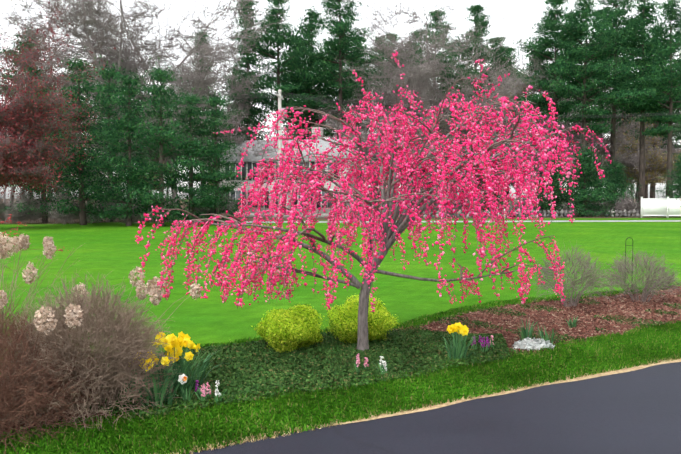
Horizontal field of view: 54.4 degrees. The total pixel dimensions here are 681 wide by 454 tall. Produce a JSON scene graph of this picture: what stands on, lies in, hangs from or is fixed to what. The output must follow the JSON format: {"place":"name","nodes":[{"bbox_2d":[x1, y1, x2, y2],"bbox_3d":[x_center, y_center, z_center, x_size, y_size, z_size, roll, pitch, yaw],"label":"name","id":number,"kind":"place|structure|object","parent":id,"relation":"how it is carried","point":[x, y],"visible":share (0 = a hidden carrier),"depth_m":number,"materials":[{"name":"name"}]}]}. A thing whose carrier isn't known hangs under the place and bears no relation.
{"place":"outdoors","nodes":[
{"label":"outdoors","id":0,"kind":"place"},
{"bbox_2d":[0,199,680,453],"bbox_3d":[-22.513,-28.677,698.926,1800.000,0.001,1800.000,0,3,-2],"label":"lawn ground","id":1,"kind":"structure","parent":0,"point":[116,249],"depth_m":17.79,"materials":[{"name":"green plant"}]},
{"bbox_2d":[0,190,18,223],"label":"understory brush","id":2,"kind":"object","parent":1,"relation":"on","point":[2,208],"visible":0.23,"depth_m":47.70,"materials":[{"name":"grey plant"}]},
{"bbox_2d":[1,199,32,223],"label":"understory brush","id":3,"kind":"object","parent":1,"relation":"on","point":[15,217],"visible":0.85,"depth_m":46.87,"materials":[{"name":"grey plant"}]},
{"bbox_2d":[8,184,51,223],"bbox_3d":[-22.190,-2.007,47.953,3.423,4.417,3.485,-1,3,-17],"label":"understory brush","id":4,"kind":"object","parent":1,"relation":"on","point":[36,206],"visible":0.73,"depth_m":47.42,"materials":[{"name":"grey plant"}]},
{"bbox_2d":[0,22,61,197],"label":"bare tree","id":5,"kind":"object","parent":1,"relation":"on","point":[30,69],"visible":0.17,"depth_m":61.74,"materials":[{"name":"grey plant"}]},
{"bbox_2d":[0,214,63,252],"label":"shrub","id":6,"kind":"object","parent":1,"relation":"on","point":[17,230],"visible":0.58,"depth_m":13.58,"materials":[{"name":"plant"}]},
{"bbox_2d":[0,232,84,368],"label":"hydrangea shrub","id":7,"kind":"object","parent":1,"relation":"on","point":[21,242],"visible":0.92,"depth_m":6.74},
{"bbox_2d":[3,71,86,222],"bbox_3d":[-21.589,-5.863,47.798,6.318,11.228,7.534,0,3,9],"label":"pine","id":8,"kind":"object","parent":1,"relation":"on","point":[44,217],"visible":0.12,"depth_m":47.69,"materials":[{"name":"green plant"}]},
{"bbox_2d":[0,0,104,196],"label":"bare tree","id":9,"kind":"object","parent":1,"relation":"on","point":[1,32],"visible":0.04,"depth_m":68.35,"materials":[{"name":"grey plant"}]},
{"bbox_2d":[5,3,100,206],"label":"bare tree","id":10,"kind":"object","parent":1,"relation":"on","point":[12,198],"visible":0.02,"depth_m":78.69,"materials":[{"name":"grey plant"}]},
{"bbox_2d":[36,180,69,222],"bbox_3d":[-21.191,-1.971,48.925,3.253,4.219,3.312,2,3,34],"label":"understory brush","id":11,"kind":"object","parent":1,"relation":"on","point":[58,188],"visible":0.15,"depth_m":48.54,"materials":[{"name":"grey plant"}]},
{"bbox_2d":[0,0,119,198],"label":"red maple tree","id":12,"kind":"object","parent":1,"relation":"on","point":[13,147],"visible":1,"depth_m":38.66,"materials":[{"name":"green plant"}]},
{"bbox_2d":[46,186,79,224],"bbox_3d":[-19.274,-1.695,46.614,3.083,3.778,3.029,0,3,-1],"label":"understory brush","id":13,"kind":"object","parent":1,"relation":"on","point":[69,217],"visible":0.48,"depth_m":46.29,"materials":[{"name":"grey plant"}]},
{"bbox_2d":[29,46,126,224],"bbox_3d":[-17.669,-6.327,44.875,6.669,12.412,7.953,0,3,-1],"label":"pine","id":14,"kind":"object","parent":1,"relation":"on","point":[80,179],"visible":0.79,"depth_m":44.69,"materials":[{"name":"green plant"}]},
{"bbox_2d":[78,201,103,222],"bbox_3d":[-18.192,-1.415,48.729,2.379,2.837,2.337,1,3,27],"label":"understory brush","id":15,"kind":"object","parent":1,"relation":"on","point":[94,218],"visible":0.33,"depth_m":48.56,"materials":[{"name":"green plant"}]},
{"bbox_2d":[57,47,147,221],"bbox_3d":[-18.397,-7.021,50.785,8.338,13.282,8.722,0,3,-7],"label":"pine","id":16,"kind":"object","parent":1,"relation":"on","point":[108,75],"visible":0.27,"depth_m":50.51,"materials":[{"name":"green plant"}]},
{"bbox_2d":[94,181,119,221],"bbox_3d":[-17.645,-1.946,50.645,3.357,3.966,3.298,0,3,-11],"label":"understory brush","id":17,"kind":"object","parent":1,"relation":"on","point":[110,203],"visible":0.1,"depth_m":50.12,"materials":[{"name":"green plant"}]},
{"bbox_2d":[0,1,227,204],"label":"bare tree","id":18,"kind":"object","parent":1,"relation":"on","point":[136,50],"visible":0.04,"depth_m":62.34,"materials":[{"name":"grey plant"}]},
{"bbox_2d":[71,61,172,225],"bbox_3d":[-13.989,-5.620,43.922,5.967,11.081,7.116,0,3,6],"label":"pine","id":19,"kind":"object","parent":1,"relation":"on","point":[129,94],"visible":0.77,"depth_m":43.40,"materials":[{"name":"green plant"}]},
{"bbox_2d":[112,198,141,223],"bbox_3d":[-15.061,-1.371,47.139,2.349,2.903,2.391,1,3,23],"label":"understory brush","id":20,"kind":"object","parent":1,"relation":"on","point":[134,218],"visible":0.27,"depth_m":47.02,"materials":[{"name":"green plant"}]},
{"bbox_2d":[0,0,299,200],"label":"bare tree","id":21,"kind":"object","parent":1,"relation":"on","point":[197,81],"visible":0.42,"depth_m":56.79,"materials":[{"name":"grey plant"}]},
{"bbox_2d":[90,57,213,225],"bbox_3d":[-11.960,-5.693,42.346,7.201,11.363,7.533,-2,3,-39],"label":"pine","id":22,"kind":"object","parent":1,"relation":"on","point":[148,197],"visible":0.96,"depth_m":42.31,"materials":[{"name":"green plant"}]},
{"bbox_2d":[54,0,254,216],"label":"bare tree","id":23,"kind":"object","parent":1,"relation":"on","point":[130,66],"visible":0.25,"depth_m":59.21,"materials":[{"name":"grey plant"}]},
{"bbox_2d":[48,0,267,191],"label":"bare tree","id":24,"kind":"object","parent":1,"relation":"on","point":[177,45],"visible":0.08,"depth_m":68.07,"materials":[{"name":"grey plant"}]},
{"bbox_2d":[153,80,249,224],"bbox_3d":[-9.594,-5.026,44.717,6.822,9.822,7.136,-1,3,-19],"label":"pine","id":25,"kind":"object","parent":1,"relation":"on","point":[201,202],"visible":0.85,"depth_m":44.08,"materials":[{"name":"green plant"}]},
{"bbox_2d":[188,28,224,182],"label":"slim conifer","id":26,"kind":"object","parent":1,"relation":"on","point":[205,83],"visible":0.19,"depth_m":82.32,"materials":[{"name":"green plant"}]},
{"bbox_2d":[171,80,251,223],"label":"pine","id":27,"kind":"object","parent":1,"relation":"on","point":[218,114],"visible":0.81,"depth_m":45.58,"materials":[{"name":"green plant"}]},
{"bbox_2d":[206,182,239,223],"bbox_3d":[-8.347,-1.726,47.112,3.025,3.800,2.972,0,3,10],"label":"understory brush","id":28,"kind":"object","parent":1,"relation":"on","point":[227,206],"visible":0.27,"depth_m":46.55,"materials":[{"name":"grey plant"}]},
{"bbox_2d":[173,23,277,184],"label":"bare tree","id":29,"kind":"object","parent":1,"relation":"on","point":[240,105],"visible":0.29,"depth_m":66.38,"materials":[{"name":"grey plant"}]},
{"bbox_2d":[221,66,263,127],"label":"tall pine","id":30,"kind":"object","parent":1,"relation":"on","point":[233,71],"visible":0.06,"depth_m":98.54,"materials":[{"name":"green plant"}]},
{"bbox_2d":[220,0,275,142],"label":"slim conifer","id":31,"kind":"object","parent":1,"relation":"on","point":[248,61],"visible":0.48,"depth_m":70.13,"materials":[{"name":"green plant"}]},
{"bbox_2d":[228,0,316,137],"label":"tall pine","id":32,"kind":"object","parent":1,"relation":"on","point":[279,39],"visible":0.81,"depth_m":70.19,"materials":[{"name":"green plant"}]},
{"bbox_2d":[220,127,358,217],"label":"house","id":33,"kind":"structure","parent":1,"relation":"on","point":[251,161],"depth_m":62.22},
{"bbox_2d":[265,2,356,138],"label":"tall pine","id":34,"kind":"object","parent":1,"relation":"on","point":[309,29],"visible":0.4,"depth_m":73.78,"materials":[{"name":"green plant"}]},
{"bbox_2d":[270,55,358,139],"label":"tall pine","id":35,"kind":"object","parent":1,"relation":"on","point":[286,127],"visible":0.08,"depth_m":90.58,"materials":[{"name":"green plant"}]},
{"bbox_2d":[288,0,383,138],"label":"tall pine","id":36,"kind":"object","parent":1,"relation":"on","point":[337,27],"visible":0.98,"depth_m":70.58,"materials":[{"name":"green plant"}]},
{"bbox_2d":[0,282,680,453],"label":"grass","id":37,"kind":"structure","parent":1,"relation":"on","point":[630,345],"depth_m":5.98,"materials":[{"name":"green plant"}]},
{"bbox_2d":[0,286,680,436],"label":"mulch bed","id":38,"kind":"object","parent":1,"relation":"on","point":[587,319],"visible":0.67,"depth_m":10.05,"materials":[{"name":"brown wood"}]},
{"bbox_2d":[0,294,114,453],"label":"spirea shrub","id":39,"kind":"object","parent":38,"relation":"on","point":[5,388],"visible":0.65,"depth_m":5.16,"materials":[{"name":"brown plant"}]},
{"bbox_2d":[0,268,183,435],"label":"shrub","id":40,"kind":"object","parent":38,"relation":"on","point":[102,329],"visible":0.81,"depth_m":5.51,"materials":[{"name":"brown plant"}]},
{"bbox_2d":[0,261,201,410],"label":"hydrangea stems","id":41,"kind":"object","parent":38,"relation":"on","point":[152,291],"visible":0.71,"depth_m":5.71,"materials":[{"name":"beige plant"}]},
{"bbox_2d":[120,338,476,412],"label":"bed soil","id":42,"kind":"structure","parent":38,"relation":"on","point":[308,367],"depth_m":7.11,"materials":[{"name":"brown soil"}]},
{"bbox_2d":[123,350,170,402],"bbox_3d":[-1.749,1.343,5.927,0.520,0.473,0.623,2,3,36],"label":"daffodil clump","id":43,"kind":"object","parent":42,"relation":"on","point":[143,380],"visible":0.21,"depth_m":5.86,"materials":[{"name":"green plant"}]},
{"bbox_2d":[128,354,195,408],"bbox_3d":[-1.565,1.359,5.720,0.606,0.461,0.582,-2,3,-36],"label":"daffodil clump","id":44,"kind":"object","parent":42,"relation":"on","point":[161,390],"visible":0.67,"depth_m":5.75,"materials":[{"name":"green plant"}]},
{"bbox_2d":[138,332,208,397],"bbox_3d":[-1.576,1.270,6.082,0.780,0.607,0.628,-1,3,-18],"label":"daffodil clump","id":45,"kind":"object","parent":42,"relation":"on","point":[171,341],"visible":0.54,"depth_m":6.02,"materials":[{"name":"plant"}]},
{"bbox_2d":[153,337,206,394],"bbox_3d":[-1.516,1.304,6.186,0.654,0.530,0.642,0,3,-2],"label":"daffodil clump","id":46,"kind":"object","parent":42,"relation":"on","point":[185,342],"visible":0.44,"depth_m":6.12,"materials":[{"name":"green plant"}]},
{"bbox_2d":[178,373,198,401],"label":"daffodil","id":47,"kind":"object","parent":42,"relation":"on","point":[182,377],"visible":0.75,"depth_m":5.85,"materials":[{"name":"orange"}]},
{"bbox_2d":[163,331,220,387],"bbox_3d":[-1.386,1.291,6.378,0.634,0.539,0.673,1,3,29],"label":"daffodil clump","id":48,"kind":"object","parent":42,"relation":"on","point":[192,344],"visible":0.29,"depth_m":6.40,"materials":[{"name":"green plant"}]},
{"bbox_2d":[195,384,209,400],"bbox_3d":[-1.229,1.482,5.899,0.121,0.198,0.096,2,3,36],"label":"hyacinth","id":49,"kind":"object","parent":42,"relation":"on","point":[202,393],"visible":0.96,"depth_m":5.87,"materials":[{"name":"pink plant"}]},
{"bbox_2d":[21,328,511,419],"bbox_3d":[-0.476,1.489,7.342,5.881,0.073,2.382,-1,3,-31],"label":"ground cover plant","id":50,"kind":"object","parent":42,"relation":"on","point":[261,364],"visible":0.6,"depth_m":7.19,"materials":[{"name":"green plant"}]},
{"bbox_2d":[251,303,324,352],"bbox_3d":[-0.634,1.210,7.993,0.893,0.568,0.876,0,3,-2],"label":"gold shrub","id":51,"kind":"object","parent":42,"relation":"on","point":[294,326],"visible":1,"depth_m":7.83,"materials":[{"name":"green plant"}]},
{"bbox_2d":[324,295,399,342],"bbox_3d":[0.269,1.151,8.413,0.951,0.649,0.947,0,3,-2],"label":"gold shrub","id":52,"kind":"object","parent":42,"relation":"on","point":[381,319],"visible":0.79,"depth_m":8.16,"materials":[{"name":"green plant"}]},
{"bbox_2d":[135,50,611,352],"bbox_3d":[0.578,-0.215,7.608,4.854,3.540,4.606,1,3,18],"label":"cherry tree","id":53,"kind":"object","parent":42,"relation":"on","point":[386,230],"visible":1,"depth_m":7.19,"materials":[{"name":"pink plant"}]},
{"bbox_2d":[443,322,476,360],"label":"daffodil clump","id":54,"kind":"object","parent":42,"relation":"on","point":[457,347],"visible":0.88,"depth_m":7.43,"materials":[{"name":"yellow"}]},
{"bbox_2d":[41,291,680,408],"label":"bed seedlings","id":55,"kind":"object","parent":38,"relation":"on","point":[478,323],"visible":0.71,"depth_m":9.80,"materials":[{"name":"green plant"}]},
{"bbox_2d":[507,318,538,340],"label":"bulb leaves","id":56,"kind":"object","parent":38,"relation":"on","point":[524,334],"visible":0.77,"depth_m":8.42,"materials":[{"name":"green plant"}]},
{"bbox_2d":[512,337,554,350],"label":"dusty miller plant","id":57,"kind":"object","parent":38,"relation":"on","point":[530,343],"visible":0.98,"depth_m":8.00,"materials":[{"name":"white plant"}]},
{"bbox_2d":[537,325,558,343],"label":"bulb leaves","id":58,"kind":"object","parent":38,"relation":"on","point":[546,335],"visible":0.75,"depth_m":8.18,"materials":[{"name":"green plant"}]},
{"bbox_2d":[530,240,613,307],"bbox_3d":[3.868,0.784,11.122,1.440,1.144,1.423,0,3,-2],"label":"bare shrub","id":59,"kind":"object","parent":38,"relation":"on","point":[583,279],"visible":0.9,"depth_m":11.04,"materials":[{"name":"plant"}]},
{"bbox_2d":[597,249,680,302],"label":"bare shrub","id":60,"kind":"object","parent":38,"relation":"on","point":[652,285],"visible":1,"depth_m":11.60,"materials":[{"name":"plant"}]},
{"bbox_2d":[316,26,377,136],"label":"tall pine","id":61,"kind":"object","parent":1,"relation":"on","point":[343,75],"depth_m":96.59,"materials":[{"name":"green plant"}]},
{"bbox_2d":[327,35,380,178],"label":"tall pine","id":62,"kind":"object","parent":1,"relation":"on","point":[357,92],"visible":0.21,"depth_m":90.62,"materials":[{"name":"green plant"}]},
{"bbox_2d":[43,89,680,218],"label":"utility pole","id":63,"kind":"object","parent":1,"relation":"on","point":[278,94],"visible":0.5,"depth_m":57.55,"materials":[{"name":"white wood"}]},
{"bbox_2d":[302,1,451,179],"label":"bare tree","id":64,"kind":"object","parent":1,"relation":"on","point":[353,101],"visible":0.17,"depth_m":73.39,"materials":[{"name":"grey plant"}]},
{"bbox_2d":[364,35,398,199],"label":"tall pine","id":65,"kind":"object","parent":1,"relation":"on","point":[376,51],"visible":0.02,"depth_m":106.29,"materials":[{"name":"green plant"}]},
{"bbox_2d":[367,31,435,193],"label":"tall pine","id":66,"kind":"object","parent":1,"relation":"on","point":[392,34],"visible":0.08,"depth_m":103.25,"materials":[{"name":"green plant"}]},
{"bbox_2d":[381,28,436,186],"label":"tall pine","id":67,"kind":"object","parent":1,"relation":"on","point":[415,37],"visible":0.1,"depth_m":95.51,"materials":[{"name":"green plant"}]},
{"bbox_2d":[321,7,514,216],"bbox_3d":[7.529,-11.451,64.771,20.144,20.914,12.652,1,3,16],"label":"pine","id":68,"kind":"object","parent":1,"relation":"on","point":[408,81],"visible":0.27,"depth_m":64.11,"materials":[{"name":"grey plant"}]},
{"bbox_2d":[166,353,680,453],"bbox_3d":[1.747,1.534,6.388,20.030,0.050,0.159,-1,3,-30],"label":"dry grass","id":69,"kind":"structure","parent":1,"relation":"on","point":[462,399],"depth_m":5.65,"materials":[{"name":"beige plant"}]},
{"bbox_2d":[335,0,538,214],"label":"bare tree","id":70,"kind":"object","parent":1,"relation":"on","point":[386,64],"visible":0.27,"depth_m":67.37,"materials":[{"name":"grey plant"}]},
{"bbox_2d":[398,7,476,210],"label":"tall pine","id":71,"kind":"object","parent":1,"relation":"on","point":[435,17],"visible":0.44,"depth_m":90.47,"materials":[{"name":"green plant"}]},
{"bbox_2d":[358,0,537,214],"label":"bare tree","id":72,"kind":"object","parent":1,"relation":"on","point":[425,98],"visible":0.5,"depth_m":63.12,"materials":[{"name":"grey plant"}]},
{"bbox_2d":[435,40,466,191],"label":"tall pine","id":73,"kind":"object","parent":1,"relation":"on","point":[450,68],"depth_m":111.89,"materials":[{"name":"green plant"}]},
{"bbox_2d":[445,2,519,190],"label":"tall pine","id":74,"kind":"object","parent":1,"relation":"on","point":[476,11],"visible":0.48,"depth_m":95.02,"materials":[{"name":"green plant"}]},
{"bbox_2d":[429,69,548,194],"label":"budding tree","id":75,"kind":"object","parent":1,"relation":"on","point":[522,93],"visible":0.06,"depth_m":72.91,"materials":[{"name":"grey plant"}]},
{"bbox_2d":[479,180,514,214],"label":"shrub","id":76,"kind":"object","parent":1,"relation":"on","point":[497,196],"visible":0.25,"depth_m":64.12,"materials":[{"name":"green plant"}]},
{"bbox_2d":[464,33,530,116],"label":"tall pine","id":77,"kind":"object","parent":1,"relation":"on","point":[502,58],"visible":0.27,"depth_m":87.08,"materials":[{"name":"green plant"}]},
{"bbox_2d":[504,197,527,216],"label":"understory brush","id":78,"kind":"object","parent":1,"relation":"on","point":[515,207],"visible":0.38,"depth_m":64.04,"materials":[{"name":"grey plant"}]},
{"bbox_2d":[465,24,580,204],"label":"bare tree","id":79,"kind":"object","parent":1,"relation":"on","point":[506,120],"visible":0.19,"depth_m":71.40,"materials":[{"name":"grey plant"}]},
{"bbox_2d":[518,44,560,202],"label":"tall pine","id":80,"kind":"object","parent":1,"relation":"on","point":[527,64],"visible":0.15,"depth_m":91.68,"materials":[{"name":"green plant"}]},
{"bbox_2d":[405,209,677,217],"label":"fieldstone wall","id":81,"kind":"structure","parent":1,"relation":"on","point":[635,213],"depth_m":63.61,"materials":[{"name":"stone"}]},
{"bbox_2d":[469,7,632,203],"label":"bare tree","id":82,"kind":"object","parent":1,"relation":"on","point":[566,124],"visible":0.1,"depth_m":79.05,"materials":[{"name":"grey plant"}]},
{"bbox_2d":[509,0,594,200],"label":"tall pine","id":83,"kind":"object","parent":1,"relation":"on","point":[544,55],"visible":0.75,"depth_m":69.53,"materials":[{"name":"green plant"}]},
{"bbox_2d":[526,153,587,215],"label":"small pine","id":84,"kind":"object","parent":1,"relation":"on","point":[556,189],"visible":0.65,"depth_m":65.93,"materials":[{"name":"green plant"}]},
{"bbox_2d":[515,9,611,178],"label":"bare tree","id":85,"kind":"object","parent":1,"relation":"on","point":[573,132],"visible":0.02,"depth_m":105.44,"materials":[{"name":"grey plant"}]},
{"bbox_2d":[558,196,577,216],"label":"understory brush","id":86,"kind":"object","parent":1,"relation":"on","point":[566,208],"visible":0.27,"depth_m":64.75,"materials":[{"name":"grey plant"}]},
{"bbox_2d":[553,141,635,216],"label":"small pine","id":87,"kind":"object","parent":1,"relation":"on","point":[585,185],"visible":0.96,"depth_m":63.88,"materials":[{"name":"green plant"}]},
{"bbox_2d":[564,5,632,189],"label":"tall pine","id":88,"kind":"object","parent":1,"relation":"on","point":[612,57],"visible":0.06,"depth_m":87.31,"materials":[{"name":"green plant"}]},
{"bbox_2d":[542,9,659,187],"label":"bare tree","id":89,"kind":"object","parent":1,"relation":"on","point":[633,160],"visible":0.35,"depth_m":80.98,"materials":[{"name":"brown plant"}]},
{"bbox_2d":[544,0,659,215],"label":"tall pine","id":90,"kind":"object","parent":1,"relation":"on","point":[593,90],"visible":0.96,"depth_m":66.11,"materials":[{"name":"green plant"}]},
{"bbox_2d":[573,0,655,179],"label":"tall pine","id":91,"kind":"object","parent":1,"relation":"on","point":[618,12],"visible":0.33,"depth_m":70.59,"materials":[{"name":"green plant"}]},
{"bbox_2d":[593,156,643,215],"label":"small pine","id":92,"kind":"object","parent":1,"relation":"on","point":[616,178],"visible":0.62,"depth_m":67.19,"materials":[{"name":"green plant"}]},
{"bbox_2d":[580,56,664,193],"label":"tall pine","id":93,"kind":"object","parent":1,"relation":"on","point":[620,122],"visible":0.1,"depth_m":98.85,"materials":[{"name":"green plant"}]},
{"bbox_2d":[611,185,639,216],"bbox_3d":[28.060,-2.459,65.059,2.999,3.672,2.946,1,3,31],"label":"understory brush","id":94,"kind":"object","parent":1,"relation":"on","point":[627,205],"visible":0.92,"depth_m":64.81,"materials":[{"name":"grey plant"}]},
{"bbox_2d":[598,0,680,205],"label":"tall pine","id":95,"kind":"object","parent":1,"relation":"on","point":[640,27],"visible":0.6,"depth_m":67.66,"materials":[{"name":"green plant"}]},
{"bbox_2d":[601,111,680,202],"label":"budding tree","id":96,"kind":"object","parent":1,"relation":"on","point":[650,176],"visible":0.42,"depth_m":84.57,"materials":[{"name":"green plant"}]},
{"bbox_2d":[616,0,680,197],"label":"tall pine","id":97,"kind":"object","parent":1,"relation":"on","point":[670,6],"visible":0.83,"depth_m":65.89,"materials":[{"name":"green plant"}]},
{"bbox_2d":[616,109,680,184],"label":"bare tree","id":98,"kind":"object","parent":1,"relation":"on","point":[674,150],"depth_m":107.39,"materials":[{"name":"brown plant"}]},
{"bbox_2d":[620,27,679,197],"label":"tall pine","id":99,"kind":"object","parent":1,"relation":"on","point":[652,192],"visible":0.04,"depth_m":92.95,"materials":[{"name":"green plant"}]},
{"bbox_2d":[626,94,679,197],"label":"tall pine","id":100,"kind":"object","parent":1,"relation":"on","point":[646,190],"visible":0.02,"depth_m":110.82,"materials":[{"name":"green plant"}]},
{"bbox_2d":[640,197,680,217],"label":"fence","id":101,"kind":"object","parent":1,"relation":"on","point":[667,207],"visible":0.98,"depth_m":61.71,"materials":[{"name":"white paint"}]},
{"bbox_2d":[649,74,680,197],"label":"tall pine","id":102,"kind":"object","parent":1,"relation":"on","point":[665,140],"visible":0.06,"depth_m":112.70,"materials":[{"name":"green plant"}]},
{"bbox_2d":[651,153,680,216],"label":"small pine","id":103,"kind":"object","parent":1,"relation":"on","point":[676,187],"visible":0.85,"depth_m":63.08,"materials":[{"name":"green plant"}]},
{"bbox_2d":[663,51,680,143],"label":"tall pine","id":104,"kind":"object","parent":1,"relation":"on","point":[677,138],"visible":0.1,"depth_m":84.85,"materials":[{"name":"green plant"}]},
{"bbox_2d":[0,0,680,198],"label":"sky","id":105,"kind":"structure","parent":0,"point":[528,13],"materials":[{"name":"white"}]},
{"bbox_2d":[153,359,680,453],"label":"edging","id":106,"kind":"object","parent":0,"point":[513,391],"depth_m":6.14,"materials":[{"name":"beige concrete"}]},
{"bbox_2d":[183,362,680,453],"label":"driveway","id":107,"kind":"structure","parent":0,"point":[636,412],"depth_m":5.32,"materials":[{"name":"grey asphalt"}]},
{"bbox_2d":[242,220,680,222],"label":"road","id":108,"kind":"structure","parent":0,"point":[525,221],"depth_m":51.83,"materials":[{"name":"grey asphalt"}]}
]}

